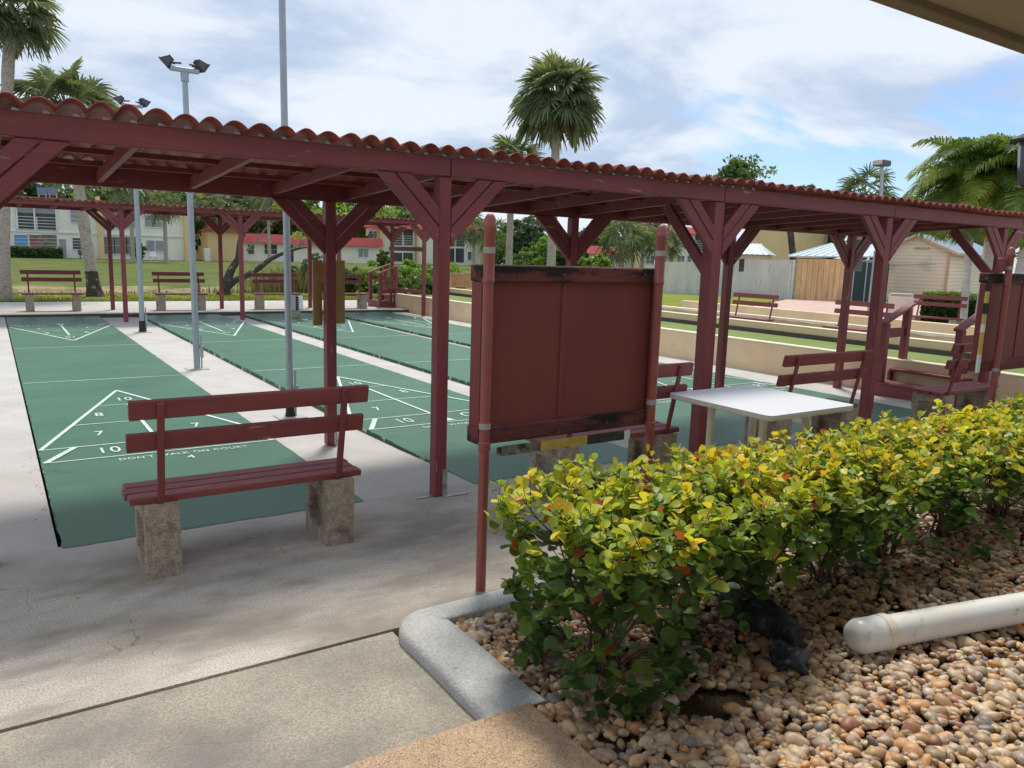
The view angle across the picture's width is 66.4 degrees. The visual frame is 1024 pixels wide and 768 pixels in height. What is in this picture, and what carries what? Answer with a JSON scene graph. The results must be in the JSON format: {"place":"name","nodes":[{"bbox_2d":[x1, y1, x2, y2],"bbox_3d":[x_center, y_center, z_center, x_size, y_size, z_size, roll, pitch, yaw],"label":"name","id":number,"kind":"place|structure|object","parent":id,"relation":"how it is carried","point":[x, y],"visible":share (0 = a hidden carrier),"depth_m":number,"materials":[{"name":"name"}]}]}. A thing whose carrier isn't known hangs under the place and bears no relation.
{"place":"outdoors","nodes":[
{"label":"outdoors","id":0,"kind":"place"},
{"bbox_2d":[12,285,256,293],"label":"bank","id":1,"kind":"structure","parent":0,"point":[22,288],"depth_m":30.05,"materials":[{"name":"plant"}]},
{"bbox_2d":[0,292,375,301],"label":"verge","id":2,"kind":"structure","parent":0,"point":[151,294],"depth_m":24.86,"materials":[{"name":"green plant"}]},
{"bbox_2d":[0,0,70,299],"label":"fan palm","id":3,"kind":"object","parent":2,"relation":"on","point":[38,31],"visible":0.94,"depth_m":20.70,"materials":[{"name":"green plant"}]},
{"bbox_2d":[0,56,119,296],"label":"fan palm","id":4,"kind":"object","parent":2,"relation":"on","point":[49,84],"visible":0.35,"depth_m":22.66,"materials":[{"name":"green plant"}]},
{"bbox_2d":[216,198,408,294],"bbox_3d":[-7.241,-5.304,28.337,7.440,4.609,1.622,-4,11,-33],"label":"forked tree","id":5,"kind":"object","parent":2,"relation":"on","point":[229,281],"visible":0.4,"depth_m":27.29,"materials":[{"name":"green plant"}]},
{"bbox_2d":[353,259,389,291],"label":"shrub","id":6,"kind":"object","parent":2,"relation":"on","point":[365,274],"visible":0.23,"depth_m":28.01,"materials":[{"name":"green plant"}]},
{"bbox_2d":[0,300,407,314],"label":"pavement","id":7,"kind":"structure","parent":0,"point":[19,308],"depth_m":20.86,"materials":[{"name":"concrete"}]},
{"bbox_2d":[20,270,83,311],"bbox_3d":[-11.066,-2.248,18.864,1.287,0.968,0.457,-4,11,-33],"label":"bench","id":8,"kind":"object","parent":7,"relation":"on","point":[75,296],"visible":1,"depth_m":18.88,"materials":[{"name":"paint"}]},
{"bbox_2d":[151,272,207,310],"bbox_3d":[-8.598,-2.409,20.308,1.287,0.968,0.457,-4,11,-33],"label":"bench","id":9,"kind":"object","parent":7,"relation":"on","point":[161,301],"visible":1,"depth_m":20.25,"materials":[{"name":"paint"}]},
{"bbox_2d":[4,196,430,321],"bbox_3d":[-8.220,-3.011,19.369,13.512,2.665,2.802,-4,11,-33],"label":"pergola","id":10,"kind":"object","parent":7,"relation":"on","point":[122,220],"visible":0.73,"depth_m":19.08,"materials":[{"name":"paint"}]},
{"bbox_2d":[251,273,300,309],"bbox_3d":[-6.510,-2.567,21.657,1.287,0.968,0.457,-4,11,-33],"label":"bench","id":11,"kind":"object","parent":7,"relation":"on","point":[259,303],"visible":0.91,"depth_m":21.49,"materials":[{"name":"paint"}]},
{"bbox_2d":[322,274,368,308],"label":"bench","id":12,"kind":"object","parent":7,"relation":"on","point":[361,300],"visible":0.47,"depth_m":22.84,"materials":[{"name":"paint"}]},
{"bbox_2d":[367,264,399,307],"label":"wooden steps","id":13,"kind":"structure","parent":7,"relation":"on","point":[380,302],"depth_m":23.61,"materials":[{"name":"paint"}]},
{"bbox_2d":[0,632,475,767],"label":"path","id":14,"kind":"structure","parent":0,"point":[343,705],"depth_m":2.93,"materials":[{"name":"concrete"}]},
{"bbox_2d":[5,320,685,546],"bbox_3d":[-5.718,0.144,9.173,28.000,0.001,29.300,-4,11,-33],"label":"soil base","id":15,"kind":"object","parent":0,"point":[58,543],"visible":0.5,"depth_m":6.30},
{"bbox_2d":[6,319,305,540],"bbox_3d":[-6.285,-0.327,11.660,1.848,0.072,15.550,-4,11,-33],"label":"court edge","id":16,"kind":"object","parent":15,"relation":"on","point":[49,501],"visible":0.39,"depth_m":6.49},
{"bbox_2d":[6,316,362,547],"bbox_3d":[-6.185,-0.337,11.508,1.854,0.001,15.907,-4,11,-33],"label":"court","id":17,"kind":"object","parent":15,"relation":"on","point":[89,504],"visible":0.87,"depth_m":7.06,"materials":[{"name":"concrete"}]},
{"bbox_2d":[10,323,273,463],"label":"court lines","id":18,"kind":"object","parent":17,"relation":"on","point":[145,424],"visible":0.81,"depth_m":7.57,"materials":[{"name":"white paint"}]},
{"bbox_2d":[0,310,408,319],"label":"pavement edge","id":19,"kind":"object","parent":15,"relation":"on","point":[137,314],"depth_m":19.41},
{"bbox_2d":[147,319,455,474],"bbox_3d":[-3.995,-0.504,13.164,1.838,0.072,15.550,-4,11,-33],"label":"court edge","id":20,"kind":"object","parent":15,"relation":"on","point":[374,435],"visible":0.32,"depth_m":10.26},
{"bbox_2d":[245,315,469,385],"bbox_3d":[-1.948,-0.662,14.510,2.008,0.072,15.550,-4,11,-33],"label":"court edge","id":21,"kind":"object","parent":15,"relation":"on","point":[396,362],"visible":0.25,"depth_m":13.32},
{"bbox_2d":[147,314,627,483],"bbox_3d":[-3.896,-0.514,13.012,1.844,0.001,15.907,-4,11,-33],"label":"court","id":22,"kind":"object","parent":15,"relation":"on","point":[266,352],"visible":0.69,"depth_m":9.90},
{"bbox_2d":[159,320,468,429],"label":"court lines","id":23,"kind":"object","parent":22,"relation":"on","point":[373,424],"visible":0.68,"depth_m":9.45,"materials":[{"name":"white paint"}]},
{"bbox_2d":[366,272,421,293],"bbox_3d":[-4.110,-3.240,26.449,1.706,1.136,1.889,7,11,28],"label":"shrub","id":24,"kind":"object","parent":15,"relation":"on","point":[404,283],"visible":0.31,"depth_m":26.33,"materials":[{"name":"green plant"}]},
{"bbox_2d":[399,486,955,719],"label":"kerb","id":25,"kind":"structure","parent":15,"relation":"on","point":[474,679],"depth_m":3.31,"materials":[{"name":"concrete"}]},
{"bbox_2d":[383,293,1023,408],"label":"wall","id":26,"kind":"structure","parent":15,"relation":"on","point":[757,355],"depth_m":12.71,"materials":[{"name":"beige paint"}]},
{"bbox_2d":[10,257,888,302],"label":"ground","id":27,"kind":"structure","parent":0,"point":[210,269],"depth_m":50.30,"materials":[{"name":"plant"}]},
{"bbox_2d":[10,245,63,258],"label":"clipped hedge","id":28,"kind":"object","parent":27,"relation":"on","point":[26,251],"visible":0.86,"depth_m":68.48,"materials":[{"name":"green plant"}]},
{"bbox_2d":[47,184,123,200],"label":"leafy tree","id":29,"kind":"object","parent":27,"relation":"on","point":[69,194],"visible":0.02,"depth_m":91.27,"materials":[{"name":"green plant"}]},
{"bbox_2d":[10,196,188,260],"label":"apartment building","id":30,"kind":"structure","parent":27,"relation":"on","point":[33,227],"depth_m":72.88,"materials":[{"name":"beige paint"}]},
{"bbox_2d":[99,187,157,261],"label":"fan palm","id":31,"kind":"object","parent":27,"relation":"on","point":[121,198],"visible":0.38,"depth_m":64.99,"materials":[{"name":"green plant"}]},
{"bbox_2d":[142,190,183,262],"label":"fan palm","id":32,"kind":"object","parent":27,"relation":"on","point":[164,202],"visible":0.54,"depth_m":68.18,"materials":[{"name":"green plant"}]},
{"bbox_2d":[181,193,223,249],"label":"leafy tree","id":33,"kind":"object","parent":27,"relation":"on","point":[198,241],"visible":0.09,"depth_m":86.16,"materials":[{"name":"green plant"}]},
{"bbox_2d":[195,219,237,260],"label":"end wall building","id":34,"kind":"structure","parent":27,"relation":"on","point":[209,238],"depth_m":84.88,"materials":[{"name":"paint"}]},
{"bbox_2d":[193,193,243,233],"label":"fan palm","id":35,"kind":"object","parent":27,"relation":"on","point":[209,198],"visible":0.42,"depth_m":83.89,"materials":[{"name":"green plant"}]},
{"bbox_2d":[217,195,274,233],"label":"leafy tree","id":36,"kind":"object","parent":27,"relation":"on","point":[243,202],"visible":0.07,"depth_m":96.45,"materials":[{"name":"green plant"}]},
{"bbox_2d":[246,197,282,262],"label":"fan palm","id":37,"kind":"object","parent":27,"relation":"on","point":[257,200],"visible":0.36,"depth_m":80.28,"materials":[{"name":"green plant"}]},
{"bbox_2d":[243,233,383,263],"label":"bungalow","id":38,"kind":"object","parent":27,"relation":"on","point":[358,250],"visible":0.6,"depth_m":92.39,"materials":[{"name":"beige paint"}]},
{"bbox_2d":[387,259,430,287],"bbox_3d":[-4.057,-3.964,29.540,1.954,1.550,1.856,0,10,-11],"label":"shrub","id":39,"kind":"object","parent":27,"relation":"on","point":[405,269],"visible":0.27,"depth_m":29.29,"materials":[{"name":"green plant"}]},
{"bbox_2d":[364,225,483,264],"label":"apartment building","id":40,"kind":"structure","parent":27,"relation":"on","point":[459,253],"depth_m":102.56,"materials":[{"name":"beige paint"}]},
{"bbox_2d":[458,212,483,263],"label":"fan palm","id":41,"kind":"object","parent":27,"relation":"on","point":[474,237],"visible":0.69,"depth_m":81.90,"materials":[{"name":"green plant"}]},
{"bbox_2d":[495,230,515,264],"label":"shrub","id":42,"kind":"object","parent":27,"relation":"on","point":[500,253],"visible":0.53,"depth_m":68.51,"materials":[{"name":"green plant"}]},
{"bbox_2d":[487,133,546,264],"bbox_3d":[-0.028,-7.665,35.248,3.519,7.287,3.528,-4,11,-33],"label":"fan palm","id":43,"kind":"object","parent":27,"relation":"on","point":[504,143],"visible":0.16,"depth_m":34.86,"materials":[{"name":"green plant"}]},
{"bbox_2d":[501,215,547,259],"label":"leafy tree","id":44,"kind":"object","parent":27,"relation":"on","point":[527,230],"visible":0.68,"depth_m":101.83,"materials":[{"name":"green plant"}]},
{"bbox_2d":[533,235,558,265],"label":"shrub","id":45,"kind":"object","parent":27,"relation":"on","point":[541,259],"visible":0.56,"depth_m":58.65,"materials":[{"name":"green plant"}]},
{"bbox_2d":[595,220,653,266],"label":"fan palm","id":46,"kind":"object","parent":27,"relation":"on","point":[625,245],"visible":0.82,"depth_m":56.22,"materials":[{"name":"green plant"}]},
{"bbox_2d":[640,226,685,272],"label":"fan palm","id":47,"kind":"object","parent":27,"relation":"on","point":[649,251],"visible":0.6,"depth_m":55.79,"materials":[{"name":"green plant"}]},
{"bbox_2d":[633,223,702,274],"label":"apartment building","id":48,"kind":"structure","parent":27,"relation":"on","point":[687,259],"depth_m":88.39,"materials":[{"name":"beige paint"}]},
{"bbox_2d":[663,260,796,298],"bbox_3d":[10.459,-5.164,37.958,6.224,1.885,0.074,6,10,24],"label":"wooden fence","id":49,"kind":"object","parent":27,"relation":"on","point":[749,276],"visible":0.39,"depth_m":37.53,"materials":[{"name":"wood"}]},
{"bbox_2d":[706,153,777,241],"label":"leafy tree","id":50,"kind":"object","parent":27,"relation":"on","point":[736,167],"visible":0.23,"depth_m":66.45,"materials":[{"name":"green plant"}]},
{"bbox_2d":[732,243,775,287],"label":"storage shed","id":51,"kind":"structure","parent":27,"relation":"on","point":[755,251],"depth_m":43.22,"materials":[{"name":"beige"}]},
{"bbox_2d":[751,230,827,283],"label":"blank building","id":52,"kind":"structure","parent":27,"relation":"on","point":[775,243],"depth_m":56.77,"materials":[{"name":"paint"}]},
{"bbox_2d":[794,259,844,300],"bbox_3d":[14.358,-4.781,36.174,2.390,1.957,0.098,6,10,24],"label":"wooden fence","id":53,"kind":"object","parent":27,"relation":"on","point":[810,292],"visible":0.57,"depth_m":36.20,"materials":[{"name":"brown wood"}]},
{"bbox_2d":[681,300,974,334],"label":"wall","id":54,"kind":"structure","parent":27,"relation":"on","point":[946,328],"depth_m":18.77,"materials":[{"name":"beige paint"}]},
{"bbox_2d":[788,243,874,299],"bbox_3d":[15.899,-5.492,38.164,4.316,2.845,4.922,6,10,24],"label":"metal canopy","id":55,"kind":"object","parent":27,"relation":"on","point":[828,250],"visible":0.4,"depth_m":36.91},
{"bbox_2d":[836,162,902,239],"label":"fan palm","id":56,"kind":"object","parent":27,"relation":"on","point":[850,184],"visible":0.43,"depth_m":54.77,"materials":[{"name":"green plant"}]},
{"bbox_2d":[850,260,890,302],"bbox_3d":[16.155,-4.583,35.313,1.515,2.000,0.065,6,10,24],"label":"windscreen fence","id":57,"kind":"object","parent":27,"relation":"on","point":[860,285],"visible":0.41,"depth_m":35.47,"materials":[{"name":"metal"}]},
{"bbox_2d":[919,290,977,325],"bbox_3d":[13.257,-1.757,20.595,4.481,1.229,1.081,10,12,39],"label":"clipped hedge","id":58,"kind":"object","parent":27,"relation":"on","point":[939,311],"visible":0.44,"depth_m":21.32,"materials":[{"name":"green plant"}]},
{"bbox_2d":[0,312,911,555],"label":"alley paving","id":59,"kind":"structure","parent":0,"point":[387,469],"depth_m":7.40,"materials":[{"name":"concrete"}]},
{"bbox_2d":[113,95,150,332],"bbox_3d":[-7.419,-3.303,15.505,0.671,4.561,0.282,-4,11,-33],"label":"light pole","id":60,"kind":"object","parent":59,"relation":"on","point":[143,103],"visible":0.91,"depth_m":15.56,"materials":[{"name":"metal"}]},
{"bbox_2d":[159,54,209,370],"bbox_3d":[-4.546,-2.341,11.044,0.671,4.301,0.282,-4,11,-33],"label":"light pole","id":61,"kind":"object","parent":59,"relation":"on","point":[199,66],"visible":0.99,"depth_m":11.05,"materials":[{"name":"metal"}]},
{"bbox_2d":[273,0,307,419],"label":"light pole","id":62,"kind":"object","parent":59,"relation":"on","point":[291,413],"visible":0.69,"depth_m":8.07,"materials":[{"name":"metal"}]},
{"bbox_2d":[0,92,1023,498],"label":"pergola","id":63,"kind":"object","parent":59,"relation":"on","point":[444,196],"visible":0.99,"depth_m":6.28,"materials":[{"name":"paint"}]},
{"bbox_2d":[312,260,344,325],"bbox_3d":[-1.680,-0.832,7.114,0.087,0.580,0.378,8,11,32],"label":"ochre board","id":64,"kind":"object","parent":63,"relation":"attached to","point":[317,291],"visible":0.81,"depth_m":7.05,"materials":[{"name":"paint"}]},
{"bbox_2d":[874,302,976,407],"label":"wooden steps","id":65,"kind":"structure","parent":59,"relation":"on","point":[889,387],"depth_m":10.66,"materials":[{"name":"paint"}]},
{"bbox_2d":[342,703,604,767],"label":"path deck","id":66,"kind":"structure","parent":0,"point":[527,735],"depth_m":2.69,"materials":[{"name":"concrete"}]},
{"bbox_2d":[0,408,997,732],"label":"pavement","id":67,"kind":"structure","parent":0,"point":[92,626],"depth_m":3.95,"materials":[{"name":"concrete"}]},
{"bbox_2d":[122,384,368,579],"bbox_3d":[-1.496,0.494,4.451,1.287,0.968,0.457,-4,11,-33],"label":"bench","id":68,"kind":"object","parent":67,"relation":"on","point":[329,502],"visible":1,"depth_m":4.29,"materials":[{"name":"paint"}]},
{"bbox_2d":[467,213,666,591],"bbox_3d":[0.314,0.079,4.327,1.222,1.938,0.187,-4,11,-33],"label":"scoreboard","id":69,"kind":"object","parent":67,"relation":"on","point":[559,350],"visible":0.98,"depth_m":4.23,"materials":[{"name":"paint"}]},
{"bbox_2d":[525,362,693,500],"bbox_3d":[0.740,0.321,5.920,1.287,0.968,0.457,-4,11,-33],"label":"bench","id":70,"kind":"object","parent":67,"relation":"on","point":[545,461],"visible":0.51,"depth_m":5.97,"materials":[{"name":"paint"}]},
{"bbox_2d":[669,385,853,472],"bbox_3d":[1.832,0.475,5.888,0.960,0.742,0.960,-4,11,-33],"label":"table","id":71,"kind":"object","parent":67,"relation":"on","point":[763,405],"visible":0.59,"depth_m":5.74,"materials":[{"name":"white laminate"}]},
{"bbox_2d":[744,350,873,460],"bbox_3d":[2.733,0.167,7.229,1.287,0.968,0.457,-4,11,-33],"label":"bench","id":72,"kind":"object","parent":67,"relation":"on","point":[832,421],"visible":0.56,"depth_m":7.08,"materials":[{"name":"paint"}]},
{"bbox_2d":[910,343,1000,420],"bbox_3d":[5.014,-0.009,8.728,1.287,0.968,0.457,-4,11,-33],"label":"bench","id":73,"kind":"object","parent":67,"relation":"on","point":[973,393],"visible":0.66,"depth_m":8.57,"materials":[{"name":"paint"}]},
{"bbox_2d":[968,247,1023,407],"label":"scoreboard","id":74,"kind":"object","parent":67,"relation":"on","point":[998,342],"visible":0.97,"depth_m":6.81,"materials":[{"name":"paint"}]},
{"bbox_2d":[0,0,1023,272],"label":"sky","id":75,"kind":"structure","parent":0,"point":[817,90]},
{"bbox_2d":[245,313,810,447],"bbox_3d":[-1.848,-0.672,14.357,2.014,0.001,15.908,-4,11,-33],"label":"court","id":76,"kind":"object","parent":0,"point":[415,350],"visible":0.45,"depth_m":13.49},
{"bbox_2d":[345,312,910,423],"bbox_3d":[-0.022,-0.813,15.557,1.794,0.001,15.906,-4,11,-33],"label":"court","id":77,"kind":"object","parent":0,"point":[456,332],"visible":0.36,"depth_m":11.91,"materials":[{"name":"concrete"}]},
{"bbox_2d":[356,292,1023,373],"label":"bocce lane","id":78,"kind":"structure","parent":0,"point":[941,359],"depth_m":14.75,"materials":[{"name":"concrete"}]},
{"bbox_2d":[413,284,970,357],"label":"wall","id":79,"kind":"structure","parent":78,"relation":"on","point":[930,346],"depth_m":15.33,"materials":[{"name":"beige paint"}]},
{"bbox_2d":[662,293,780,306],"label":"side lawn","id":80,"kind":"structure","parent":0,"point":[672,299],"depth_m":34.46,"materials":[{"name":"green plant"}]},
{"bbox_2d":[503,48,609,265],"bbox_3d":[1.642,-8.113,31.037,4.028,9.650,3.945,-4,11,-33],"label":"fan palm","id":81,"kind":"object","parent":80,"relation":"on","point":[570,106],"visible":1,"depth_m":29.85,"materials":[{"name":"green plant"}]},
{"bbox_2d":[488,488,1023,767],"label":"planting bed","id":82,"kind":"object","parent":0,"point":[713,702],"visible":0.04,"depth_m":3.15,"materials":[{"name":"gravel"}]},
{"bbox_2d":[483,453,754,720],"bbox_3d":[0.423,0.812,3.192,0.896,0.931,1.066,-4,11,-33],"label":"hedge shrub","id":83,"kind":"object","parent":82,"relation":"on","point":[604,543],"visible":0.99,"depth_m":2.97,"materials":[{"name":"green plant"}]},
{"bbox_2d":[578,444,814,660],"bbox_3d":[0.866,0.766,3.608,0.907,0.884,0.975,-4,11,-33],"label":"hedge shrub","id":84,"kind":"object","parent":82,"relation":"on","point":[730,569],"visible":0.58,"depth_m":3.38,"materials":[{"name":"green plant"}]},
{"bbox_2d":[455,481,1023,767],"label":"pebbles","id":85,"kind":"object","parent":82,"relation":"on","point":[981,739],"visible":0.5,"depth_m":3.21,"materials":[{"name":"gravel"}]},
{"bbox_2d":[458,494,1023,714],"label":"leaf litter","id":86,"kind":"object","parent":85,"relation":"on","point":[461,621],"visible":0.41,"depth_m":3.77,"materials":[{"name":"plant"}]},
{"bbox_2d":[843,592,1023,654],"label":"drain pipe","id":87,"kind":"object","parent":85,"relation":"on","point":[875,633],"visible":1,"depth_m":3.56,"materials":[{"name":"white plastic"}]},
{"bbox_2d":[661,441,863,618],"bbox_3d":[1.249,0.742,3.909,0.863,0.860,0.906,-4,11,-33],"label":"hedge shrub","id":88,"kind":"object","parent":82,"relation":"on","point":[799,488],"visible":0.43,"depth_m":3.71,"materials":[{"name":"green plant"}]},
{"bbox_2d":[717,589,808,648],"bbox_3d":[1.160,1.126,3.713,0.145,0.233,0.530,-7,13,-43],"label":"dark rock","id":89,"kind":"object","parent":82,"relation":"on","point":[775,621],"visible":0.68,"depth_m":3.63,"materials":[{"name":"stone"}]},
{"bbox_2d":[768,638,812,675],"bbox_3d":[1.206,1.212,3.400,0.188,0.191,0.218,5,10,18],"label":"dark rock","id":90,"kind":"object","parent":82,"relation":"on","point":[784,655],"visible":0.81,"depth_m":3.34,"materials":[{"name":"stone"}]},
{"bbox_2d":[734,427,943,603],"bbox_3d":[1.713,0.699,4.283,0.991,0.852,1.028,-4,11,-33],"label":"hedge shrub","id":91,"kind":"object","parent":82,"relation":"on","point":[895,513],"visible":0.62,"depth_m":3.99,"materials":[{"name":"green plant"}]},
{"bbox_2d":[796,417,992,569],"bbox_3d":[2.215,0.666,4.565,0.894,0.853,0.978,-4,11,-33],"label":"hedge shrub","id":92,"kind":"object","parent":82,"relation":"on","point":[959,513],"visible":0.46,"depth_m":4.38,"materials":[{"name":"green plant"}]},
{"bbox_2d":[857,409,1023,557],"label":"hedge shrub","id":93,"kind":"object","parent":82,"relation":"on","point":[997,459],"visible":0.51,"depth_m":4.82,"materials":[{"name":"green plant"}]},
{"bbox_2d":[929,399,1023,520],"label":"hedge shrub","id":94,"kind":"object","parent":82,"relation":"on","point":[993,416],"visible":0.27,"depth_m":5.42,"materials":[{"name":"green plant"}]},
{"bbox_2d":[972,392,1023,492],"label":"hedge shrub","id":95,"kind":"object","parent":82,"relation":"on","point":[1010,402],"visible":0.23,"depth_m":6.12,"materials":[{"name":"green plant"}]},
{"bbox_2d":[757,299,920,318],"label":"patio","id":96,"kind":"structure","parent":0,"point":[824,306],"depth_m":31.04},
{"bbox_2d":[912,294,967,323],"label":"bench","id":97,"kind":"object","parent":96,"relation":"on","point":[917,317],"visible":0.66,"depth_m":19.64,"materials":[{"name":"paint"}]},
{"bbox_2d":[902,135,1023,325],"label":"feather palm","id":98,"kind":"object","parent":96,"relation":"on","point":[960,156],"visible":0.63,"depth_m":18.81,"materials":[{"name":"plant"}]},
{"bbox_2d":[955,132,1023,273],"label":"feather palm","id":99,"kind":"object","parent":96,"relation":"on","point":[1015,203],"visible":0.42,"depth_m":18.05,"materials":[{"name":"plant"}]},
{"bbox_2d":[886,234,982,300],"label":"siding shed","id":100,"kind":"structure","parent":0,"point":[946,270],"depth_m":39.07,"materials":[{"name":"wood"}]},
{"bbox_2d":[870,0,1023,53],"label":"roof overhang","id":101,"kind":"object","parent":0,"point":[999,22],"depth_m":2.74,"materials":[{"name":"paint"}]},
{"bbox_2d":[1009,134,1023,187],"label":"lantern","id":102,"kind":"object","parent":101,"relation":"hanging from","point":[1018,140],"visible":1,"depth_m":2.96,"materials":[{"name":"black metal"}]},
{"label":"walkway","id":103,"kind":"structure","parent":0,"visible":0},
{"bbox_2d":[450,273,471,289],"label":"slatted bench","id":104,"kind":"object","parent":103,"relation":"on","point":[454,277],"visible":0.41,"depth_m":28.07,"materials":[{"name":"brown wood"}]},
{"bbox_2d":[729,292,778,321],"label":"bench","id":105,"kind":"object","parent":103,"relation":"on","point":[754,303],"visible":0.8,"depth_m":17.83,"materials":[{"name":"paint"}]},
{"bbox_2d":[662,305,954,341],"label":"wall","id":106,"kind":"structure","parent":103,"relation":"on","point":[913,333],"depth_m":17.26,"materials":[{"name":"concrete"}]},
{"bbox_2d":[822,300,894,331],"bbox_3d":[6.913,-1.164,15.698,0.457,0.968,1.287,-4,11,-33],"label":"bench","id":107,"kind":"object","parent":103,"relation":"on","point":[887,306],"visible":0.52,"depth_m":15.76,"materials":[{"name":"paint"}]},
{"label":"pond","id":108,"kind":"structure","parent":0,"visible":0},
{"bbox_2d":[14,262,360,293],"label":"reeds","id":109,"kind":"object","parent":108,"relation":"in","point":[300,286],"visible":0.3,"depth_m":29.33,"materials":[{"name":"plant"}]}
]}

